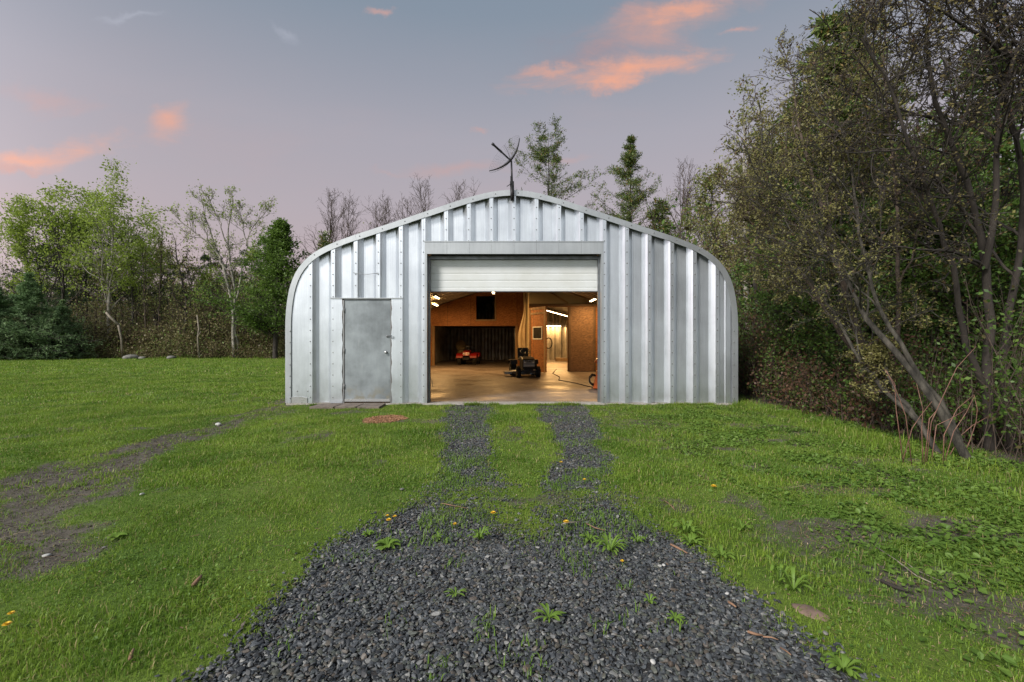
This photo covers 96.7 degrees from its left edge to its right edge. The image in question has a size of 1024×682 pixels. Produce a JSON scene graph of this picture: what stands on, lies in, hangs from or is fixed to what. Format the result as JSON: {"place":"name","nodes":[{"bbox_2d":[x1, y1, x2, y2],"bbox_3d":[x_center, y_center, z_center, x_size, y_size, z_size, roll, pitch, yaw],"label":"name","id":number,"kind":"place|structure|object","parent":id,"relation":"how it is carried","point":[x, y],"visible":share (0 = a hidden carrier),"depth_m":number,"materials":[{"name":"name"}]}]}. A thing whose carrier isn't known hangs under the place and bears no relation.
{"place":"outdoors","nodes":[
{"label":"outdoors","id":0,"kind":"place"},
{"bbox_2d":[0,372,284,405],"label":"grass","id":1,"kind":"structure","parent":0,"point":[208,388],"depth_m":12.60,"materials":[{"name":"plant"}]},
{"bbox_2d":[0,356,284,374],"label":"grass","id":2,"kind":"structure","parent":0,"point":[133,363],"depth_m":23.77,"materials":[{"name":"plant"}]},
{"bbox_2d":[0,358,1023,681],"bbox_3d":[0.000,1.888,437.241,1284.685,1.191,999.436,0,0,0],"label":"ground","id":3,"kind":"structure","parent":0,"point":[60,548],"depth_m":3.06,"materials":[{"name":"plant"}]},
{"bbox_2d":[0,193,39,326],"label":"slender tree","id":4,"kind":"object","parent":3,"relation":"on","point":[26,269],"visible":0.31,"depth_m":39.36,"materials":[{"name":"green plant"}]},
{"bbox_2d":[0,287,56,359],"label":"spruce tree","id":5,"kind":"object","parent":3,"relation":"on","point":[4,301],"visible":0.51,"depth_m":32.03,"materials":[{"name":"green plant"}]},
{"bbox_2d":[0,244,92,317],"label":"pine tree","id":6,"kind":"object","parent":3,"relation":"on","point":[50,299],"visible":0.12,"depth_m":44.03,"materials":[{"name":"green plant"}]},
{"bbox_2d":[0,202,97,313],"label":"round tree","id":7,"kind":"object","parent":3,"relation":"on","point":[15,239],"visible":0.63,"depth_m":38.05,"materials":[{"name":"green plant"}]},
{"bbox_2d":[0,271,106,359],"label":"spruce tree","id":8,"kind":"object","parent":3,"relation":"on","point":[28,297],"visible":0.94,"depth_m":32.63,"materials":[{"name":"green plant"}]},
{"bbox_2d":[0,177,110,333],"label":"round tree","id":9,"kind":"object","parent":3,"relation":"on","point":[47,217],"visible":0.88,"depth_m":37.31,"materials":[{"name":"green plant"}]},
{"bbox_2d":[15,299,106,358],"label":"spruce tree","id":10,"kind":"object","parent":3,"relation":"on","point":[64,310],"visible":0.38,"depth_m":34.86,"materials":[{"name":"green plant"}]},
{"bbox_2d":[9,221,140,348],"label":"pine tree","id":11,"kind":"object","parent":3,"relation":"on","point":[67,296],"visible":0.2,"depth_m":40.39,"materials":[{"name":"green plant"}]},
{"bbox_2d":[27,175,132,338],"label":"round tree","id":12,"kind":"object","parent":3,"relation":"on","point":[83,225],"visible":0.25,"depth_m":39.70,"materials":[{"name":"green plant"}]},
{"bbox_2d":[82,254,107,349],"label":"bare sapling","id":13,"kind":"object","parent":3,"relation":"on","point":[95,305],"visible":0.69,"depth_m":36.01,"materials":[{"name":"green plant"}]},
{"bbox_2d":[28,148,172,337],"bbox_3d":[-31.718,-6.844,37.162,9.061,16.397,8.668,0,0,22],"label":"tall tree","id":14,"kind":"object","parent":3,"relation":"on","point":[102,210],"visible":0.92,"depth_m":36.27,"materials":[{"name":"green plant"}]},
{"bbox_2d":[105,312,123,356],"bbox_3d":[-30.644,-0.403,35.030,1.162,3.666,0.543,0,0,-25],"label":"dead log","id":15,"kind":"object","parent":3,"relation":"on","point":[117,324],"visible":0.9,"depth_m":35.04,"materials":[{"name":"grey wood"}]},
{"bbox_2d":[103,257,135,328],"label":"bare sapling","id":16,"kind":"object","parent":3,"relation":"on","point":[121,307],"visible":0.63,"depth_m":37.23,"materials":[{"name":"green plant"}]},
{"bbox_2d":[98,213,142,333],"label":"sapling","id":17,"kind":"object","parent":3,"relation":"on","point":[131,282],"visible":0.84,"depth_m":37.18,"materials":[{"name":"green plant"}]},
{"bbox_2d":[67,232,186,326],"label":"pine tree","id":18,"kind":"object","parent":3,"relation":"on","point":[114,297],"visible":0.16,"depth_m":43.48,"materials":[{"name":"green plant"}]},
{"bbox_2d":[95,224,183,320],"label":"round tree","id":19,"kind":"object","parent":3,"relation":"on","point":[152,258],"visible":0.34,"depth_m":40.42,"materials":[{"name":"green plant"}]},
{"bbox_2d":[122,243,157,339],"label":"bare sapling","id":20,"kind":"object","parent":3,"relation":"on","point":[146,304],"visible":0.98,"depth_m":36.78,"materials":[{"name":"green plant"}]},
{"bbox_2d":[138,224,178,331],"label":"sapling","id":21,"kind":"object","parent":3,"relation":"on","point":[165,291],"visible":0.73,"depth_m":37.95,"materials":[{"name":"green plant"}]},
{"bbox_2d":[38,262,285,357],"bbox_3d":[-22.172,-1.885,45.675,30.329,8.083,25.308,0,0,0],"label":"brush","id":22,"kind":"object","parent":3,"relation":"on","point":[136,341],"depth_m":36.46,"materials":[{"name":"plant"}]},
{"bbox_2d":[151,248,178,332],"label":"bare sapling","id":23,"kind":"object","parent":3,"relation":"on","point":[160,297],"visible":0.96,"depth_m":37.13,"materials":[{"name":"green plant"}]},
{"bbox_2d":[130,261,200,322],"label":"pine tree","id":24,"kind":"object","parent":3,"relation":"on","point":[171,278],"visible":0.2,"depth_m":45.55,"materials":[{"name":"green plant"}]},
{"bbox_2d":[57,354,284,357],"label":"grass","id":25,"kind":"structure","parent":3,"relation":"on","point":[177,356],"depth_m":35.31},
{"bbox_2d":[5,405,348,570],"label":"pebbles","id":26,"kind":"object","parent":3,"relation":"on","point":[104,471],"visible":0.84,"depth_m":4.74,"materials":[{"name":"stone"}]},
{"bbox_2d":[80,329,284,358],"bbox_3d":[-23.455,0.365,35.863,20.262,3.164,3.411,0,0,0],"label":"brush","id":27,"kind":"object","parent":3,"relation":"on","point":[179,347],"depth_m":35.42,"materials":[{"name":"plant"}]},
{"bbox_2d":[155,224,212,336],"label":"dark tree","id":28,"kind":"object","parent":3,"relation":"on","point":[179,269],"visible":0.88,"depth_m":37.05,"materials":[{"name":"green plant"}]},
{"bbox_2d":[147,253,243,310],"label":"pine tree","id":29,"kind":"object","parent":3,"relation":"on","point":[202,257],"visible":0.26,"depth_m":46.46,"materials":[{"name":"green plant"}]},
{"bbox_2d":[188,233,224,324],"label":"tree","id":30,"kind":"object","parent":3,"relation":"on","point":[207,274],"visible":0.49,"depth_m":38.64,"materials":[{"name":"green plant"}]},
{"bbox_2d":[155,179,277,357],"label":"forked tree","id":31,"kind":"object","parent":3,"relation":"on","point":[230,265],"visible":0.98,"depth_m":35.58,"materials":[{"name":"green plant"}]},
{"bbox_2d":[206,250,265,307],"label":"pine tree","id":32,"kind":"object","parent":3,"relation":"on","point":[242,251],"visible":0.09,"depth_m":45.42,"materials":[{"name":"green plant"}]},
{"bbox_2d":[185,217,310,358],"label":"cedar tree","id":33,"kind":"object","parent":3,"relation":"on","point":[278,242],"visible":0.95,"depth_m":33.29,"materials":[{"name":"green plant"}]},
{"bbox_2d":[236,239,284,310],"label":"tree","id":34,"kind":"object","parent":3,"relation":"on","point":[249,255],"visible":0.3,"depth_m":38.97,"materials":[{"name":"green plant"}]},
{"bbox_2d":[314,230,331,249],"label":"spruce","id":35,"kind":"object","parent":3,"relation":"on","point":[323,241],"visible":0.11,"depth_m":35.81,"materials":[{"name":"green plant"}]},
{"bbox_2d":[294,188,357,253],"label":"bare tree","id":36,"kind":"object","parent":3,"relation":"on","point":[330,225],"visible":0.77,"depth_m":41.27,"materials":[{"name":"plant"}]},
{"bbox_2d":[309,403,342,408],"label":"paving slab","id":37,"kind":"structure","parent":3,"relation":"on","point":[326,405],"depth_m":9.12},
{"bbox_2d":[335,403,363,408],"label":"paving slab","id":38,"kind":"structure","parent":3,"relation":"on","point":[347,405],"depth_m":9.12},
{"bbox_2d":[330,193,373,239],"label":"bare tree","id":39,"kind":"object","parent":3,"relation":"on","point":[349,225],"visible":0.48,"depth_m":44.52,"materials":[{"name":"plant"}]},
{"bbox_2d":[357,403,385,408],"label":"paving slab","id":40,"kind":"structure","parent":3,"relation":"on","point":[374,405],"depth_m":9.11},
{"bbox_2d":[0,213,751,351],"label":"woods","id":41,"kind":"object","parent":3,"relation":"on","point":[124,286],"depth_m":60.89,"materials":[{"name":"plant"}]},
{"bbox_2d":[360,191,397,226],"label":"bare tree","id":42,"kind":"object","parent":3,"relation":"on","point":[384,211],"visible":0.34,"depth_m":46.00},
{"bbox_2d":[361,414,408,423],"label":"wood chips","id":43,"kind":"object","parent":3,"relation":"on","point":[391,418],"visible":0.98,"depth_m":7.61,"materials":[{"name":"wood"}]},
{"bbox_2d":[382,173,433,221],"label":"bare tree","id":44,"kind":"object","parent":3,"relation":"on","point":[420,195],"visible":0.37,"depth_m":43.16,"materials":[{"name":"plant"}]},
{"bbox_2d":[438,179,478,204],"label":"bare tree","id":45,"kind":"object","parent":3,"relation":"on","point":[459,197],"visible":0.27,"depth_m":45.13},
{"bbox_2d":[310,478,710,558],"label":"gravel","id":46,"kind":"structure","parent":3,"relation":"on","point":[404,520],"depth_m":3.22,"materials":[{"name":"gravel"}]},
{"bbox_2d":[468,525,491,539],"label":"weed","id":47,"kind":"object","parent":46,"relation":"on","point":[479,534],"visible":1,"depth_m":3.01,"materials":[{"name":"green plant"}]},
{"bbox_2d":[285,190,737,404],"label":"metal garage","id":48,"kind":"structure","parent":3,"relation":"on","point":[368,321],"depth_m":9.68,"materials":[{"name":"metal"}]},
{"bbox_2d":[344,300,393,401],"bbox_3d":[-3.010,0.207,9.575,1.065,2.135,0.099,0,0,0],"label":"side door","id":49,"kind":"structure","parent":48,"relation":"in","point":[367,322],"depth_m":9.59,"materials":[{"name":"silver metal"}]},
{"bbox_2d":[456,346,480,364],"bbox_3d":[-2.430,0.790,25.596,1.120,1.060,1.903,0,0,4],"label":"quad bike","id":50,"kind":"object","parent":48,"relation":"on","point":[465,355],"visible":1,"depth_m":24.85,"materials":[{"name":"plastic"}]},
{"bbox_2d":[489,135,519,200],"bbox_3d":[-0.155,-3.586,9.510,0.643,1.300,0.933,0,0,0],"label":"satellite dish","id":51,"kind":"object","parent":48,"relation":"attached to","point":[510,158],"visible":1,"depth_m":9.49,"materials":[{"name":"black metal"}]},
{"bbox_2d":[431,255,596,291],"bbox_3d":[0.044,-1.478,9.915,3.646,0.835,0.230,0,0,0],"label":"roller door","id":52,"kind":"structure","parent":48,"relation":"in","point":[446,275],"depth_m":9.82,"materials":[{"name":"paint"}]},
{"bbox_2d":[518,292,525,347],"bbox_3d":[0.452,-0.845,20.900,0.375,3.200,0.040,0,0,0],"label":"plastic sheet","id":53,"kind":"object","parent":48,"relation":"hanging from","point":[521,338],"visible":0.81,"depth_m":20.90,"materials":[{"name":"plastic"}]},
{"bbox_2d":[504,348,540,377],"bbox_3d":[0.370,0.787,16.930,1.350,1.065,1.665,0,0,-8],"label":"riding mower","id":54,"kind":"object","parent":48,"relation":"on","point":[527,365],"visible":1,"depth_m":16.44,"materials":[{"name":"black plastic"}]},
{"bbox_2d":[0,425,1023,681],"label":"clover","id":55,"kind":"object","parent":3,"relation":"on","point":[390,503],"visible":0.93,"depth_m":2.89,"materials":[{"name":"green plant"}]},
{"bbox_2d":[0,404,1023,681],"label":"grass tufts","id":56,"kind":"object","parent":3,"relation":"on","point":[342,518],"visible":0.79,"depth_m":3.55,"materials":[{"name":"plant"}]},
{"bbox_2d":[0,407,1023,645],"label":"soil crumbs","id":57,"kind":"object","parent":3,"relation":"on","point":[5,538],"visible":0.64,"depth_m":3.79,"materials":[{"name":"soil"}]},
{"bbox_2d":[0,406,1023,681],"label":"straw","id":58,"kind":"object","parent":3,"relation":"on","point":[634,492],"visible":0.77,"depth_m":3.34,"materials":[{"name":"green plant"}]},
{"bbox_2d":[271,399,756,405],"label":"wall grass","id":59,"kind":"structure","parent":3,"relation":"on","point":[548,404],"depth_m":9.44,"materials":[{"name":"plant"}]},
{"bbox_2d":[154,405,879,681],"bbox_3d":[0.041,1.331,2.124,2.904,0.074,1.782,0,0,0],"label":"gravel","id":60,"kind":"structure","parent":3,"relation":"on","point":[649,616],"depth_m":2.13,"materials":[{"name":"gravel"}]},
{"bbox_2d":[374,537,400,549],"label":"weed","id":61,"kind":"object","parent":60,"relation":"on","point":[386,542],"visible":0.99,"depth_m":2.93,"materials":[{"name":"green plant"}]},
{"bbox_2d":[532,603,564,622],"bbox_3d":[0.173,1.291,2.156,0.145,0.038,0.134,0,0,25],"label":"weed","id":62,"kind":"object","parent":60,"relation":"on","point":[555,614],"visible":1,"depth_m":2.16,"materials":[{"name":"green plant"}]},
{"bbox_2d":[591,532,627,554],"bbox_3d":[0.610,1.279,2.852,0.219,0.092,0.228,0,0,36],"label":"weed","id":63,"kind":"object","parent":60,"relation":"on","point":[609,546],"visible":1,"depth_m":2.86,"materials":[{"name":"green plant"}]},
{"bbox_2d":[678,533,706,545],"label":"weed","id":64,"kind":"object","parent":60,"relation":"on","point":[691,538],"visible":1,"depth_m":2.99,"materials":[{"name":"green plant"}]},
{"bbox_2d":[507,113,615,213],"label":"pine tree","id":65,"kind":"object","parent":3,"relation":"on","point":[539,153],"visible":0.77,"depth_m":44.74,"materials":[{"name":"green plant"}]},
{"bbox_2d":[590,134,695,232],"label":"spruce tree","id":66,"kind":"object","parent":3,"relation":"on","point":[629,159],"visible":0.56,"depth_m":43.35,"materials":[{"name":"green plant"}]},
{"bbox_2d":[643,197,682,236],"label":"spruce","id":67,"kind":"object","parent":3,"relation":"on","point":[660,227],"visible":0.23,"depth_m":40.86,"materials":[{"name":"green plant"}]},
{"bbox_2d":[640,155,728,239],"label":"bare tree","id":68,"kind":"object","parent":3,"relation":"on","point":[687,195],"visible":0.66,"depth_m":40.16,"materials":[{"name":"plant"}]},
{"bbox_2d":[668,518,702,534],"bbox_3d":[1.194,1.284,3.118,0.226,0.102,0.217,0,0,-27],"label":"weed","id":69,"kind":"object","parent":3,"relation":"on","point":[685,527],"visible":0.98,"depth_m":3.12,"materials":[{"name":"green plant"}]},
{"bbox_2d":[657,178,727,244],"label":"bare tree","id":70,"kind":"object","parent":3,"relation":"on","point":[680,211],"visible":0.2,"depth_m":43.35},
{"bbox_2d":[675,159,743,302],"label":"light tree","id":71,"kind":"object","parent":3,"relation":"on","point":[706,184],"visible":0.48,"depth_m":24.61,"materials":[{"name":"green plant"}]},
{"bbox_2d":[708,544,734,558],"bbox_3d":[1.294,1.309,2.813,0.159,0.051,0.181,0,0,0],"label":"weed","id":72,"kind":"object","parent":3,"relation":"on","point":[722,554],"visible":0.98,"depth_m":2.81,"materials":[{"name":"green plant"}]},
{"bbox_2d":[692,157,765,336],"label":"light tree","id":73,"kind":"object","parent":3,"relation":"on","point":[707,227],"visible":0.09,"depth_m":23.12,"materials":[{"name":"green plant"}]},
{"bbox_2d":[718,74,767,340],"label":"birch tree","id":74,"kind":"object","parent":3,"relation":"on","point":[743,115],"visible":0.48,"depth_m":19.89,"materials":[{"name":"green plant"}]},
{"bbox_2d":[720,119,780,292],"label":"light tree","id":75,"kind":"object","parent":3,"relation":"on","point":[755,141],"visible":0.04,"depth_m":23.78,"materials":[{"name":"green plant"}]},
{"bbox_2d":[725,77,777,392],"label":"slim tree","id":76,"kind":"object","parent":3,"relation":"on","point":[761,139],"visible":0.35,"depth_m":12.33,"materials":[{"name":"green plant"}]},
{"bbox_2d":[686,88,819,326],"bbox_3d":[8.953,-3.172,15.803,5.562,10.878,5.945,0,0,25],"label":"budding tree","id":77,"kind":"object","parent":3,"relation":"on","point":[756,117],"visible":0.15,"depth_m":15.33,"materials":[{"name":"plant"}]},
{"bbox_2d":[745,106,790,396],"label":"slim tree","id":78,"kind":"object","parent":3,"relation":"on","point":[767,172],"visible":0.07,"depth_m":12.70,"materials":[{"name":"green plant"}]},
{"bbox_2d":[747,88,796,398],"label":"slim tree","id":79,"kind":"object","parent":3,"relation":"on","point":[777,130],"visible":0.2,"depth_m":11.75,"materials":[{"name":"green plant"}]},
{"bbox_2d":[761,554,792,583],"bbox_3d":[1.462,1.259,2.486,0.163,0.133,0.156,0,0,0],"label":"weed","id":80,"kind":"object","parent":3,"relation":"on","point":[778,572],"visible":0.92,"depth_m":2.48,"materials":[{"name":"green plant"}]},
{"bbox_2d":[760,105,814,398],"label":"slim tree","id":81,"kind":"object","parent":3,"relation":"on","point":[787,127],"visible":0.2,"depth_m":10.97,"materials":[{"name":"green plant"}]},
{"bbox_2d":[773,565,813,591],"bbox_3d":[1.501,1.269,2.409,0.168,0.110,0.186,0,0,-14],"label":"weed","id":82,"kind":"object","parent":3,"relation":"on","point":[799,579],"visible":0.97,"depth_m":2.42,"materials":[{"name":"green plant"}]},
{"bbox_2d":[736,151,864,399],"bbox_3d":[7.202,-1.423,11.234,3.789,6.128,3.758,0,0,-18],"label":"cedar tree","id":83,"kind":"object","parent":3,"relation":"on","point":[765,296],"visible":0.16,"depth_m":11.02,"materials":[{"name":"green plant"}]},
{"bbox_2d":[591,403,1023,681],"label":"grass","id":84,"kind":"structure","parent":3,"relation":"on","point":[930,551],"depth_m":4.08,"materials":[{"name":"green plant"}]},
{"bbox_2d":[593,405,1023,676],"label":"ground ivy","id":85,"kind":"object","parent":3,"relation":"on","point":[1006,657],"visible":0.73,"depth_m":3.86,"materials":[{"name":"green plant"}]},
{"bbox_2d":[791,603,829,621],"bbox_3d":[1.464,1.330,2.229,0.110,0.032,0.174,0,0,-30],"label":"flat stone","id":86,"kind":"object","parent":3,"relation":"on","point":[809,609],"visible":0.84,"depth_m":2.22,"materials":[{"name":"stone"}]},
{"bbox_2d":[728,72,909,385],"bbox_3d":[9.054,-2.691,13.314,6.061,9.884,6.111,0,0,22],"label":"cedar tree","id":87,"kind":"object","parent":3,"relation":"on","point":[736,273],"visible":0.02,"depth_m":13.57,"materials":[{"name":"green plant"}]},
{"bbox_2d":[739,159,926,411],"bbox_3d":[6.984,-1.100,9.991,3.394,5.535,3.422,0,0,-30],"label":"cedar tree","id":88,"kind":"object","parent":3,"relation":"on","point":[800,303],"visible":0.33,"depth_m":9.66,"materials":[{"name":"green plant"}]},
{"bbox_2d":[823,652,865,678],"bbox_3d":[1.322,1.292,1.816,0.144,0.055,0.123,0,0,-29],"label":"weed","id":89,"kind":"object","parent":3,"relation":"on","point":[842,665],"visible":1,"depth_m":1.81,"materials":[{"name":"green plant"}]},
{"bbox_2d":[696,0,1003,423],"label":"tree","id":90,"kind":"object","parent":3,"relation":"on","point":[782,62],"visible":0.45,"depth_m":8.31,"materials":[{"name":"plant"}]},
{"bbox_2d":[775,138,944,408],"bbox_3d":[8.916,-1.385,11.003,4.400,7.116,4.364,0,0,40],"label":"cedar tree","id":91,"kind":"object","parent":3,"relation":"on","point":[866,247],"visible":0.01,"depth_m":10.28,"materials":[{"name":"green plant"}]},
{"bbox_2d":[704,10,1016,458],"bbox_3d":[4.232,-1.313,6.244,2.929,5.417,3.186,0,0,0],"label":"leaning tree","id":92,"kind":"object","parent":3,"relation":"on","point":[877,356],"visible":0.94,"depth_m":6.02,"materials":[{"name":"green plant"}]},
{"bbox_2d":[738,4,983,400],"bbox_3d":[8.591,-3.105,10.689,4.989,10.211,5.284,0,0,0],"label":"deciduous tree","id":93,"kind":"object","parent":3,"relation":"on","point":[819,32],"visible":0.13,"depth_m":10.64,"materials":[{"name":"green plant"}]},
{"bbox_2d":[702,397,1023,504],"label":"edge grass","id":94,"kind":"structure","parent":3,"relation":"on","point":[827,426],"depth_m":5.82,"materials":[{"name":"plant"}]},
{"bbox_2d":[728,220,1023,456],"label":"thicket","id":95,"kind":"object","parent":3,"relation":"on","point":[980,292],"depth_m":6.26,"materials":[{"name":"plant"}]},
{"bbox_2d":[735,266,1023,452],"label":"dead brush","id":96,"kind":"object","parent":3,"relation":"on","point":[855,418],"depth_m":8.06,"materials":[{"name":"plant"}]},
{"bbox_2d":[763,279,1023,460],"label":"maple shoots","id":97,"kind":"object","parent":3,"relation":"on","point":[969,378],"depth_m":5.67,"materials":[{"name":"plant"}]},
{"bbox_2d":[787,0,1023,451],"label":"upright tree","id":98,"kind":"object","parent":3,"relation":"on","point":[919,174],"visible":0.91,"depth_m":5.10,"materials":[{"name":"green plant"}]},
{"bbox_2d":[791,127,1023,429],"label":"cedar tree","id":99,"kind":"object","parent":3,"relation":"on","point":[931,276],"visible":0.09,"depth_m":9.18,"materials":[{"name":"green plant"}]},
{"bbox_2d":[827,123,1023,442],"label":"cedar tree","id":100,"kind":"object","parent":3,"relation":"on","point":[967,269],"visible":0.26,"depth_m":8.15,"materials":[{"name":"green plant"}]},
{"bbox_2d":[833,0,1023,452],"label":"upright tree","id":101,"kind":"object","parent":3,"relation":"on","point":[1019,233],"visible":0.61,"depth_m":5.46,"materials":[{"name":"green plant"}]},
{"bbox_2d":[884,347,990,463],"bbox_3d":[4.812,0.719,5.098,1.432,1.319,0.266,0,0,0],"label":"cane clump","id":102,"kind":"object","parent":3,"relation":"on","point":[926,457],"visible":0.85,"depth_m":5.06,"materials":[{"name":"plant"}]},
{"bbox_2d":[864,220,1020,383],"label":"budding tree","id":103,"kind":"object","parent":3,"relation":"on","point":[953,243],"visible":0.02,"depth_m":8.96,"materials":[{"name":"plant"}]},
{"bbox_2d":[899,38,1023,443],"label":"cedar tree","id":104,"kind":"object","parent":3,"relation":"on","point":[1005,161],"visible":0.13,"depth_m":9.36,"materials":[{"name":"green plant"}]},
{"bbox_2d":[0,402,1023,489],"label":"grass","id":105,"kind":"structure","parent":0,"point":[38,419],"depth_m":5.83,"materials":[{"name":"plant"}]},
{"bbox_2d":[0,0,1023,304],"label":"sky","id":106,"kind":"structure","parent":0,"point":[293,101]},
{"bbox_2d":[422,404,619,488],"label":"gravel","id":107,"kind":"structure","parent":0,"point":[576,411],"depth_m":6.07,"materials":[{"name":"gravel"}]},
{"bbox_2d":[257,405,783,681],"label":"sprouts","id":108,"kind":"object","parent":107,"relation":"on","point":[449,475],"visible":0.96,"depth_m":3.37,"materials":[{"name":"green plant"}]},
{"bbox_2d":[619,1,1023,395],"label":"wood screen","id":109,"kind":"object","parent":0,"point":[953,133],"depth_m":18.11,"materials":[{"name":"plant"}]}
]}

